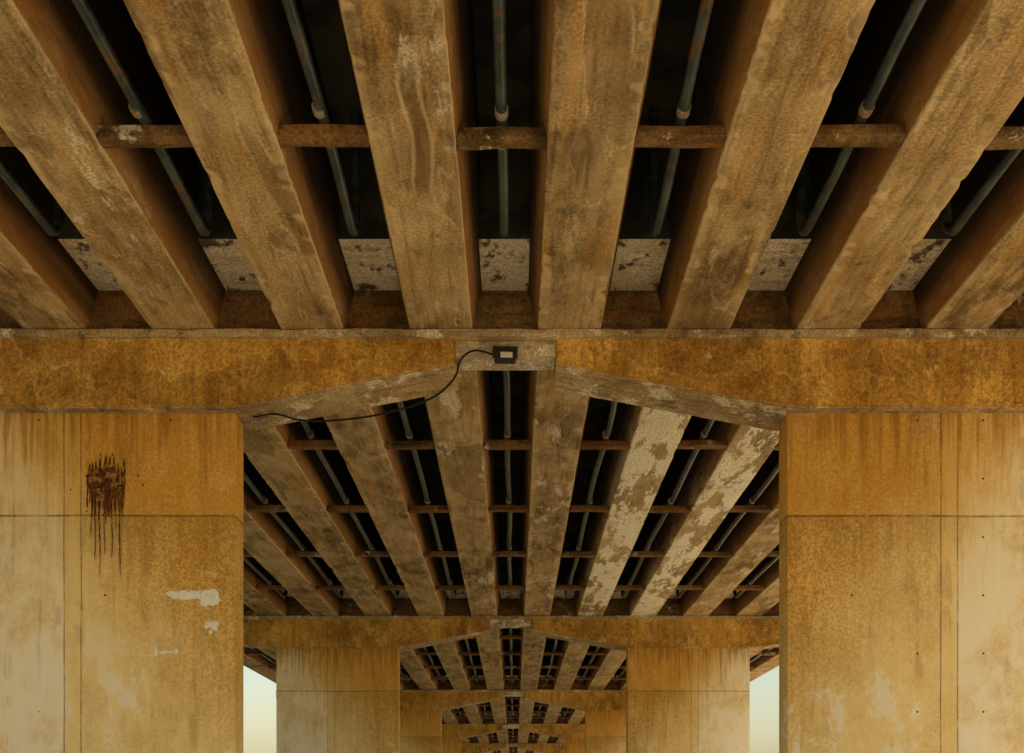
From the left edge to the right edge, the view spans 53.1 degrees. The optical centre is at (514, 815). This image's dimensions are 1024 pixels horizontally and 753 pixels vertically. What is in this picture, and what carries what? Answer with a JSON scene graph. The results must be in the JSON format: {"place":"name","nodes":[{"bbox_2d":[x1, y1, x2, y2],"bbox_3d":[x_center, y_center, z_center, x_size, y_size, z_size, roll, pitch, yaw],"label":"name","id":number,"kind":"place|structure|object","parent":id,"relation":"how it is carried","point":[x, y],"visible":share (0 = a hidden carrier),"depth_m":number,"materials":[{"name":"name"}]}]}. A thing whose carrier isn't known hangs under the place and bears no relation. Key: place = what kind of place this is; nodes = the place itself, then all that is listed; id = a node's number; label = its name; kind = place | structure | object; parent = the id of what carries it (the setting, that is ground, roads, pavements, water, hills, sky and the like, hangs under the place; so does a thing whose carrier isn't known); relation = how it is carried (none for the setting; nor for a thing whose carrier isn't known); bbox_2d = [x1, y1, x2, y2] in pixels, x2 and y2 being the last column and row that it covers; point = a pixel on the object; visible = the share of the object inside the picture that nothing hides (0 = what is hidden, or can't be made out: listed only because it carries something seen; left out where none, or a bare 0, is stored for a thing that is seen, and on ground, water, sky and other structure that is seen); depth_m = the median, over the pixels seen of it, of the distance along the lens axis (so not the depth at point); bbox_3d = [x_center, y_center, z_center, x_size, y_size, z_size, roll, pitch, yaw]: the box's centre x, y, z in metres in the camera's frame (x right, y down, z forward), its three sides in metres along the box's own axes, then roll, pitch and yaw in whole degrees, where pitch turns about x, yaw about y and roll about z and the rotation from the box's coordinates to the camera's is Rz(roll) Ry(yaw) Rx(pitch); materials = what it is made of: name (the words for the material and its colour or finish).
{"place":"outdoors","nodes":[
{"label":"outdoors","id":0,"kind":"place"},
{"bbox_2d":[243,665,778,752],"label":"sky","id":1,"kind":"structure","parent":0,"point":[259,692],"materials":[{"name":"white"}]},
{"bbox_2d":[301,0,834,651],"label":"deck slab","id":2,"kind":"structure","parent":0,"point":[677,24],"depth_m":8.11,"materials":[{"name":"concrete"}]},
{"bbox_2d":[0,160,63,235],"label":"drain pipe","id":3,"kind":"object","parent":2,"relation":"hanging from","point":[26,200],"visible":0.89,"depth_m":7.82,"materials":[{"name":"metal"}]},
{"bbox_2d":[71,0,213,235],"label":"drain pipe","id":4,"kind":"object","parent":2,"relation":"hanging from","point":[105,48],"visible":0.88,"depth_m":6.75,"materials":[{"name":"metal"}]},
{"bbox_2d":[243,647,275,682],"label":"girder","id":5,"kind":"object","parent":2,"relation":"attached to","point":[259,664],"visible":0.22,"depth_m":30.98,"materials":[{"name":"concrete"}]},
{"bbox_2d":[243,470,342,597],"bbox_3d":[-3.674,-5.154,16.203,0.100,1.132,11.387,0,0,0],"label":"drain pipe","id":6,"kind":"object","parent":2,"relation":"hanging from","point":[257,492],"visible":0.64,"depth_m":16.51,"materials":[{"name":"metal"}]},
{"bbox_2d":[282,0,359,235],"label":"drain pipe","id":7,"kind":"object","parent":2,"relation":"hanging from","point":[351,211],"visible":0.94,"depth_m":7.17,"materials":[{"name":"metal"}]},
{"bbox_2d":[300,421,398,597],"bbox_3d":[-2.475,-5.154,16.203,0.101,1.132,11.387,0,0,0],"label":"drain pipe","id":8,"kind":"object","parent":2,"relation":"hanging from","point":[320,453],"visible":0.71,"depth_m":14.88,"materials":[{"name":"metal"}]},
{"bbox_2d":[397,401,455,597],"bbox_3d":[-1.277,-5.155,16.203,0.096,1.131,11.387,0,0,0],"label":"drain pipe","id":9,"kind":"object","parent":2,"relation":"hanging from","point":[405,420],"visible":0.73,"depth_m":14.57,"materials":[{"name":"metal"}]},
{"bbox_2d":[433,639,471,689],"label":"girder","id":10,"kind":"object","parent":2,"relation":"attached to","point":[453,662],"visible":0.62,"depth_m":30.94,"materials":[{"name":"concrete"}]},
{"bbox_2d":[463,703,483,723],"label":"girder","id":11,"kind":"object","parent":2,"relation":"attached to","point":[473,715],"visible":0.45,"depth_m":46.20,"materials":[{"name":"concrete"}]},
{"bbox_2d":[476,628,505,689],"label":"girder","id":12,"kind":"object","parent":2,"relation":"attached to","point":[491,646],"visible":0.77,"depth_m":29.59,"materials":[{"name":"concrete"}]},
{"bbox_2d":[490,697,507,723],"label":"girder","id":13,"kind":"object","parent":2,"relation":"attached to","point":[499,708],"visible":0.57,"depth_m":44.42,"materials":[{"name":"concrete"}]},
{"bbox_2d":[492,0,508,235],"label":"drain pipe","id":14,"kind":"object","parent":2,"relation":"hanging from","point":[499,27],"visible":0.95,"depth_m":6.54,"materials":[{"name":"metal"}]},
{"bbox_2d":[503,370,511,597],"bbox_3d":[-0.080,-5.154,16.203,0.102,1.132,11.387,0,0,0],"label":"drain pipe","id":15,"kind":"object","parent":2,"relation":"hanging from","point":[507,402],"visible":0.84,"depth_m":13.29,"materials":[{"name":"metal"}]},
{"bbox_2d":[517,697,534,723],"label":"girder","id":16,"kind":"object","parent":2,"relation":"attached to","point":[525,708],"visible":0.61,"depth_m":44.42,"materials":[{"name":"concrete"}]},
{"bbox_2d":[518,628,545,689],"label":"girder","id":17,"kind":"object","parent":2,"relation":"attached to","point":[531,647],"visible":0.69,"depth_m":29.59,"materials":[{"name":"concrete"}]},
{"bbox_2d":[541,703,561,723],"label":"girder","id":18,"kind":"object","parent":2,"relation":"attached to","point":[551,715],"visible":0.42,"depth_m":46.20,"materials":[{"name":"concrete"}]},
{"bbox_2d":[552,639,589,689],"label":"girder","id":19,"kind":"object","parent":2,"relation":"attached to","point":[569,662],"visible":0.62,"depth_m":30.85,"materials":[{"name":"concrete"}]},
{"bbox_2d":[565,401,617,597],"bbox_3d":[1.113,-5.153,16.203,0.113,1.133,11.387,0,0,0],"label":"drain pipe","id":20,"kind":"object","parent":2,"relation":"hanging from","point":[610,421],"visible":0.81,"depth_m":14.48,"materials":[{"name":"metal"}]},
{"bbox_2d":[621,419,714,597],"bbox_3d":[2.304,-5.154,16.203,0.108,1.132,11.387,0,0,0],"label":"drain pipe","id":21,"kind":"object","parent":2,"relation":"hanging from","point":[705,432],"visible":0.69,"depth_m":14.89,"materials":[{"name":"metal"}]},
{"bbox_2d":[650,0,713,235],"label":"drain pipe","id":22,"kind":"object","parent":2,"relation":"hanging from","point":[658,207],"visible":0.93,"depth_m":7.18,"materials":[{"name":"metal"}]},
{"bbox_2d":[676,462,778,597],"bbox_3d":[3.501,-5.154,16.203,0.114,1.133,11.387,0,0,0],"label":"drain pipe","id":23,"kind":"object","parent":2,"relation":"hanging from","point":[765,484],"visible":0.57,"depth_m":16.25,"materials":[{"name":"metal"}]},
{"bbox_2d":[750,647,778,681],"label":"girder","id":24,"kind":"object","parent":2,"relation":"attached to","point":[763,664],"visible":0.18,"depth_m":30.92,"materials":[{"name":"concrete"}]},
{"bbox_2d":[796,0,926,235],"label":"drain pipe","id":25,"kind":"object","parent":2,"relation":"hanging from","point":[906,25],"visible":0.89,"depth_m":7.04,"materials":[{"name":"metal"}]},
{"bbox_2d":[941,149,1021,235],"bbox_3d":[3.501,-5.155,5.248,0.096,1.130,6.097,0,0,0],"label":"drain pipe","id":26,"kind":"object","parent":2,"relation":"hanging from","point":[984,190],"visible":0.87,"depth_m":7.69,"materials":[{"name":"metal"}]},
{"label":"ground","id":27,"kind":"structure","parent":0,"visible":0},
{"bbox_2d":[243,615,778,752],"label":"concrete bridge pier","id":28,"kind":"structure","parent":27,"relation":"on","point":[338,684],"depth_m":23.25,"materials":[{"name":"concrete"}]},
{"bbox_2d":[243,547,289,615],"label":"girder","id":29,"kind":"object","parent":28,"relation":"on","point":[267,602],"visible":0.15,"depth_m":21.36,"materials":[{"name":"concrete"}]},
{"bbox_2d":[243,452,341,615],"bbox_3d":[-4.267,-5.100,16.610,0.783,1.203,13.576,0,0,0],"label":"girder","id":30,"kind":"object","parent":28,"relation":"on","point":[268,541],"visible":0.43,"depth_m":18.09,"materials":[{"name":"concrete"}]},
{"bbox_2d":[286,599,312,615],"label":"bearing wall","id":31,"kind":"structure","parent":28,"relation":"on","point":[295,607],"depth_m":23.16,"materials":[{"name":"concrete"}]},
{"bbox_2d":[243,417,394,615],"bbox_3d":[-3.071,-5.100,16.610,0.783,1.203,13.576,0,0,0],"label":"girder","id":32,"kind":"object","parent":28,"relation":"on","point":[301,484],"visible":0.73,"depth_m":15.51,"materials":[{"name":"concrete"}]},
{"bbox_2d":[245,505,287,511],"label":"cross brace","id":33,"kind":"object","parent":32,"relation":"attached to","point":[265,508],"visible":0.86,"depth_m":15.14,"materials":[{"name":"concrete"}]},
{"bbox_2d":[286,440,338,449],"bbox_3d":[-2.477,-4.548,12.586,0.648,0.084,0.134,0,0,0],"label":"cross brace","id":34,"kind":"object","parent":32,"relation":"attached to","point":[311,445],"visible":0.91,"depth_m":12.52,"materials":[{"name":"concrete"}]},
{"bbox_2d":[339,599,365,615],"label":"bearing wall","id":35,"kind":"structure","parent":28,"relation":"on","point":[349,607],"depth_m":23.16,"materials":[{"name":"concrete"}]},
{"bbox_2d":[323,400,447,615],"bbox_3d":[-1.877,-5.100,16.610,0.784,1.203,13.576,0,0,0],"label":"girder","id":36,"kind":"object","parent":28,"relation":"on","point":[388,484],"visible":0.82,"depth_m":14.78,"materials":[{"name":"concrete"}]},
{"bbox_2d":[326,505,368,512],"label":"cross brace","id":37,"kind":"object","parent":36,"relation":"attached to","point":[347,509],"visible":0.94,"depth_m":15.15,"materials":[{"name":"concrete"}]},
{"bbox_2d":[391,599,417,615],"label":"bearing wall","id":38,"kind":"structure","parent":28,"relation":"on","point":[403,607],"depth_m":23.16,"materials":[{"name":"concrete"}]},
{"bbox_2d":[444,599,470,615],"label":"bearing wall","id":39,"kind":"structure","parent":28,"relation":"on","point":[457,607],"depth_m":23.16,"materials":[{"name":"concrete"}]},
{"bbox_2d":[424,370,500,615],"bbox_3d":[-0.681,-5.100,16.610,0.783,1.203,13.576,0,0,0],"label":"girder","id":40,"kind":"object","parent":28,"relation":"on","point":[461,420],"visible":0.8,"depth_m":13.83,"materials":[{"name":"concrete"}]},
{"bbox_2d":[384,441,435,449],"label":"cross brace","id":41,"kind":"object","parent":40,"relation":"attached to","point":[410,445],"visible":0.86,"depth_m":12.54,"materials":[{"name":"concrete"}]},
{"bbox_2d":[407,505,448,512],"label":"cross brace","id":42,"kind":"object","parent":40,"relation":"attached to","point":[427,509],"visible":0.85,"depth_m":15.15,"materials":[{"name":"concrete"}]},
{"bbox_2d":[446,557,466,598],"bbox_3d":[-1.279,-5.325,22.755,0.570,0.850,0.890,0,0,0],"label":"end diaphragm","id":43,"kind":"object","parent":40,"relation":"attached to","point":[460,594],"visible":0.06,"depth_m":22.31,"materials":[{"name":"concrete"}]},
{"bbox_2d":[483,440,532,449],"bbox_3d":[-0.083,-4.549,12.575,0.650,0.083,0.140,0,0,0],"label":"cross brace","id":44,"kind":"object","parent":40,"relation":"attached to","point":[507,444],"visible":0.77,"depth_m":12.51,"materials":[{"name":"concrete"}]},
{"bbox_2d":[488,505,528,511],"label":"cross brace","id":45,"kind":"object","parent":40,"relation":"attached to","point":[507,508],"visible":0.79,"depth_m":15.15,"materials":[{"name":"metal"}]},
{"bbox_2d":[497,599,523,615],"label":"bearing wall","id":46,"kind":"structure","parent":28,"relation":"on","point":[509,607],"depth_m":23.16,"materials":[{"name":"concrete"}]},
{"bbox_2d":[520,346,590,615],"bbox_3d":[0.513,-5.100,16.610,0.782,1.203,13.576,0,0,0],"label":"girder","id":47,"kind":"object","parent":28,"relation":"on","point":[554,422],"visible":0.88,"depth_m":13.85,"materials":[{"name":"concrete"}]},
{"bbox_2d":[501,557,520,598],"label":"end diaphragm","id":48,"kind":"object","parent":47,"relation":"attached to","point":[515,575],"visible":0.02,"depth_m":22.31,"materials":[{"name":"concrete"}]},
{"bbox_2d":[579,440,629,449],"bbox_3d":[1.110,-4.553,12.602,0.651,0.081,0.136,0,0,0],"label":"cross brace","id":49,"kind":"object","parent":47,"relation":"attached to","point":[608,445],"visible":0.82,"depth_m":12.54,"materials":[{"name":"metal"}]},
{"bbox_2d":[549,599,576,615],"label":"bearing wall","id":50,"kind":"structure","parent":28,"relation":"on","point":[563,607],"depth_m":23.16,"materials":[{"name":"concrete"}]},
{"bbox_2d":[603,599,629,615],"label":"bearing wall","id":51,"kind":"structure","parent":28,"relation":"on","point":[616,607],"depth_m":23.16,"materials":[{"name":"concrete"}]},
{"bbox_2d":[573,401,690,615],"bbox_3d":[1.709,-5.100,16.610,0.782,1.203,13.576,0,0,0],"label":"girder","id":52,"kind":"object","parent":28,"relation":"on","point":[628,484],"visible":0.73,"depth_m":14.69,"materials":[{"name":"concrete"}]},
{"bbox_2d":[554,557,574,598],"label":"end diaphragm","id":53,"kind":"object","parent":52,"relation":"attached to","point":[559,594],"visible":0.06,"depth_m":22.31,"materials":[{"name":"concrete"}]},
{"bbox_2d":[568,505,609,512],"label":"cross brace","id":54,"kind":"object","parent":52,"relation":"attached to","point":[586,508],"visible":0.79,"depth_m":15.16,"materials":[{"name":"metal"}]},
{"bbox_2d":[610,557,629,598],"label":"end diaphragm","id":55,"kind":"object","parent":52,"relation":"attached to","point":[616,594],"visible":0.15,"depth_m":22.31,"materials":[{"name":"concrete"}]},
{"bbox_2d":[648,506,690,512],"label":"cross brace","id":56,"kind":"object","parent":52,"relation":"attached to","point":[670,509],"visible":0.86,"depth_m":15.17,"materials":[{"name":"metal"}]},
{"bbox_2d":[656,599,682,615],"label":"bearing wall","id":57,"kind":"structure","parent":28,"relation":"on","point":[671,607],"depth_m":23.16,"materials":[{"name":"concrete"}]},
{"bbox_2d":[626,416,778,615],"bbox_3d":[2.904,-5.100,16.610,0.781,1.203,13.576,0,0,0],"label":"girder","id":58,"kind":"object","parent":28,"relation":"on","point":[715,484],"visible":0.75,"depth_m":15.43,"materials":[{"name":"concrete"}]},
{"bbox_2d":[676,440,727,448],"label":"cross brace","id":59,"kind":"object","parent":58,"relation":"attached to","point":[702,444],"visible":0.87,"depth_m":12.51,"materials":[{"name":"metal"}]},
{"bbox_2d":[709,599,734,615],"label":"bearing wall","id":60,"kind":"structure","parent":28,"relation":"on","point":[724,607],"depth_m":23.16,"materials":[{"name":"concrete"}]},
{"bbox_2d":[679,450,778,615],"bbox_3d":[4.098,-5.100,16.610,0.782,1.203,13.576,0,0,0],"label":"girder","id":61,"kind":"object","parent":28,"relation":"on","point":[751,542],"visible":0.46,"depth_m":17.83,"materials":[{"name":"concrete"}]},
{"bbox_2d":[729,505,772,511],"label":"cross brace","id":62,"kind":"object","parent":61,"relation":"attached to","point":[751,508],"visible":0.88,"depth_m":15.14,"materials":[{"name":"metal"}]},
{"bbox_2d":[732,544,778,615],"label":"girder","id":63,"kind":"object","parent":28,"relation":"on","point":[754,602],"visible":0.16,"depth_m":21.26,"materials":[{"name":"concrete"}]},
{"bbox_2d":[0,328,1023,752],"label":"concrete bridge pier","id":64,"kind":"structure","parent":27,"relation":"on","point":[900,540],"depth_m":9.65,"materials":[{"name":"concrete"}]},
{"bbox_2d":[0,306,22,328],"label":"girder","id":65,"kind":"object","parent":64,"relation":"on","point":[7,321],"depth_m":9.56,"materials":[{"name":"concrete"}]},
{"bbox_2d":[0,146,97,328],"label":"girder","id":66,"kind":"object","parent":64,"relation":"on","point":[46,282],"visible":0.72,"depth_m":8.64,"materials":[{"name":"concrete"}]},
{"bbox_2d":[58,211,121,289],"bbox_3d":[-3.669,-5.325,9.155,0.570,0.850,0.890,0,0,0],"label":"end diaphragm","id":67,"kind":"object","parent":66,"relation":"attached to","point":[86,258],"visible":0.04,"depth_m":9.00,"materials":[{"name":"concrete"}]},
{"bbox_2d":[70,430,143,576],"bbox_3d":[-3.833,-2.935,9.639,0.694,1.389,0.016,0,0,0],"label":"paint splash","id":68,"kind":"object","parent":64,"relation":"attached to","point":[103,483],"visible":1,"depth_m":9.64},
{"bbox_2d":[0,0,225,328],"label":"girder","id":69,"kind":"object","parent":64,"relation":"on","point":[62,97],"visible":0.94,"depth_m":7.26,"materials":[{"name":"concrete"}]},
{"bbox_2d":[198,159,261,289],"bbox_3d":[-2.474,-5.325,9.155,0.570,0.850,0.890,0,0,0],"label":"end diaphragm","id":70,"kind":"object","parent":69,"relation":"attached to","point":[224,251],"visible":0.09,"depth_m":8.90,"materials":[{"name":"concrete"}]},
{"bbox_2d":[89,290,151,328],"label":"bearing wall","id":71,"kind":"structure","parent":64,"relation":"on","point":[115,309],"depth_m":9.56,"materials":[{"name":"concrete"}]},
{"bbox_2d":[166,589,220,606],"bbox_3d":[-3.024,-2.050,9.647,0.521,0.169,0.001,0,0,0],"label":"torn poster","id":72,"kind":"object","parent":64,"relation":"attached to","point":[210,597],"visible":1,"depth_m":9.65,"materials":[{"name":"paper"}]},
{"bbox_2d":[123,0,353,328],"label":"girder","id":73,"kind":"object","parent":64,"relation":"on","point":[231,74],"visible":0.91,"depth_m":6.96,"materials":[{"name":"concrete"}]},
{"bbox_2d":[95,124,193,147],"bbox_3d":[-2.476,-4.553,6.867,0.652,0.081,0.140,0,0,0],"label":"cross brace","id":74,"kind":"object","parent":73,"relation":"attached to","point":[150,136],"visible":0.91,"depth_m":6.81,"materials":[{"name":"concrete"}]},
{"bbox_2d":[276,125,370,147],"bbox_3d":[-1.280,-4.554,6.869,0.648,0.078,0.135,0,0,0],"label":"cross brace","id":75,"kind":"object","parent":73,"relation":"attached to","point":[324,136],"visible":0.83,"depth_m":6.82,"materials":[{"name":"concrete"}]},
{"bbox_2d":[339,148,399,289],"bbox_3d":[-1.279,-5.325,9.155,0.570,0.850,0.890,0,0,0],"label":"end diaphragm","id":76,"kind":"object","parent":73,"relation":"attached to","point":[368,255],"visible":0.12,"depth_m":8.72,"materials":[{"name":"concrete"}]},
{"bbox_2d":[217,290,280,329],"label":"bearing wall","id":77,"kind":"structure","parent":64,"relation":"on","point":[246,309],"depth_m":9.56,"materials":[{"name":"concrete"}]},
{"bbox_2d":[253,349,492,421],"bbox_3d":[-1.324,-4.034,9.677,2.365,0.528,0.171,0,0,10],"label":"power cable","id":78,"kind":"object","parent":64,"relation":"attached to","point":[432,397],"visible":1,"depth_m":9.70,"materials":[{"name":"black rubber"}]},
{"bbox_2d":[346,290,409,329],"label":"bearing wall","id":79,"kind":"structure","parent":64,"relation":"on","point":[377,309],"depth_m":9.56,"materials":[{"name":"concrete"}]},
{"bbox_2d":[337,0,481,329],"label":"girder","id":80,"kind":"object","parent":64,"relation":"on","point":[413,63],"visible":0.9,"depth_m":6.92,"materials":[{"name":"concrete"}]},
{"bbox_2d":[479,150,529,289],"bbox_3d":[-0.084,-5.325,9.155,0.570,0.850,0.890,0,0,0],"label":"end diaphragm","id":81,"kind":"object","parent":80,"relation":"attached to","point":[504,262],"visible":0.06,"depth_m":8.71,"materials":[{"name":"concrete"}]},
{"bbox_2d":[473,290,536,328],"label":"bearing wall","id":82,"kind":"structure","parent":64,"relation":"on","point":[505,309],"depth_m":9.56,"materials":[{"name":"concrete"}]},
{"bbox_2d":[492,346,517,364],"bbox_3d":[-0.087,-4.233,9.462,0.230,0.154,0.182,0,-8,-3],"label":"floodlight","id":83,"kind":"object","parent":64,"relation":"attached to","point":[506,355],"visible":0.99,"depth_m":9.38,"materials":[{"name":"black"}]},
{"bbox_2d":[528,0,662,328],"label":"girder","id":84,"kind":"object","parent":64,"relation":"on","point":[591,62],"visible":0.84,"depth_m":6.90,"materials":[{"name":"concrete"}]},
{"bbox_2d":[456,127,547,149],"bbox_3d":[-0.082,-4.553,6.894,0.647,0.077,0.136,0,0,0],"label":"cross brace","id":85,"kind":"object","parent":84,"relation":"attached to","point":[497,138],"visible":0.81,"depth_m":6.84,"materials":[{"name":"concrete"}]},
{"bbox_2d":[601,290,665,328],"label":"bearing wall","id":86,"kind":"structure","parent":64,"relation":"on","point":[632,309],"depth_m":9.56,"materials":[{"name":"concrete"}]},
{"bbox_2d":[730,290,792,329],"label":"bearing wall","id":87,"kind":"structure","parent":64,"relation":"on","point":[763,309],"depth_m":9.56,"materials":[{"name":"concrete"}]},
{"bbox_2d":[657,0,875,328],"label":"girder","id":88,"kind":"object","parent":64,"relation":"on","point":[769,74],"visible":0.91,"depth_m":6.94,"materials":[{"name":"concrete"}]},
{"bbox_2d":[610,147,669,289],"bbox_3d":[1.111,-5.325,9.155,0.570,0.850,0.890,0,0,0],"label":"end diaphragm","id":89,"kind":"object","parent":88,"relation":"attached to","point":[642,250],"visible":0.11,"depth_m":8.71,"materials":[{"name":"concrete"}]},
{"bbox_2d":[633,124,726,147],"bbox_3d":[1.110,-4.553,6.870,0.646,0.076,0.140,0,0,0],"label":"cross brace","id":90,"kind":"object","parent":88,"relation":"attached to","point":[687,135],"visible":0.84,"depth_m":6.82,"materials":[{"name":"concrete"}]},
{"bbox_2d":[747,149,810,289],"bbox_3d":[2.306,-5.325,9.155,0.570,0.850,0.890,0,0,0],"label":"end diaphragm","id":91,"kind":"object","parent":88,"relation":"attached to","point":[783,253],"visible":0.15,"depth_m":8.88,"materials":[{"name":"concrete"}]},
{"bbox_2d":[811,124,907,147],"bbox_3d":[2.307,-4.553,6.862,0.639,0.080,0.137,0,0,0],"label":"cross brace","id":92,"kind":"object","parent":88,"relation":"attached to","point":[866,135],"visible":0.92,"depth_m":6.81,"materials":[{"name":"concrete"}]},
{"bbox_2d":[859,290,920,328],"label":"bearing wall","id":93,"kind":"structure","parent":64,"relation":"on","point":[894,309],"depth_m":9.56,"materials":[{"name":"concrete"}]},
{"bbox_2d":[785,0,1023,328],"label":"girder","id":94,"kind":"object","parent":64,"relation":"on","point":[951,95],"visible":0.88,"depth_m":7.17,"materials":[{"name":"concrete"}]},
{"bbox_2d":[887,212,950,289],"bbox_3d":[3.501,-5.325,9.155,0.570,0.850,0.890,0,0,0],"label":"end diaphragm","id":95,"kind":"object","parent":94,"relation":"attached to","point":[929,247],"visible":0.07,"depth_m":9.00,"materials":[{"name":"concrete"}]},
{"bbox_2d":[913,96,1023,329],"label":"girder","id":96,"kind":"object","parent":64,"relation":"on","point":[972,277],"visible":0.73,"depth_m":8.52,"materials":[{"name":"concrete"}]},
{"bbox_2d":[985,125,1023,149],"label":"cross brace","id":97,"kind":"object","parent":96,"relation":"attached to","point":[1006,137],"visible":0.69,"depth_m":6.85,"materials":[{"name":"concrete"}]},
{"bbox_2d":[988,292,1023,328],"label":"bearing wall","id":98,"kind":"structure","parent":64,"relation":"on","point":[1011,316],"depth_m":9.56,"materials":[{"name":"concrete"}]},
{"bbox_2d":[400,690,625,752],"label":"concrete bridge pier","id":99,"kind":"structure","parent":27,"relation":"on","point":[422,710],"depth_m":36.85,"materials":[{"name":"concrete"}]},
{"bbox_2d":[400,645,438,689],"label":"girder","id":100,"kind":"object","parent":99,"relation":"on","point":[412,663],"visible":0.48,"depth_m":32.24,"materials":[{"name":"concrete"}]},
{"bbox_2d":[585,645,625,689],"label":"girder","id":101,"kind":"object","parent":99,"relation":"on","point":[610,662],"visible":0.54,"depth_m":32.06,"materials":[{"name":"concrete"}]},
{"bbox_2d":[442,724,584,752],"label":"concrete bridge pier","id":102,"kind":"structure","parent":27,"relation":"on","point":[453,735],"depth_m":50.31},
{"bbox_2d":[461,743,565,752],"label":"concrete bridge pier","id":103,"kind":"structure","parent":27,"relation":"on","point":[490,747],"depth_m":63.91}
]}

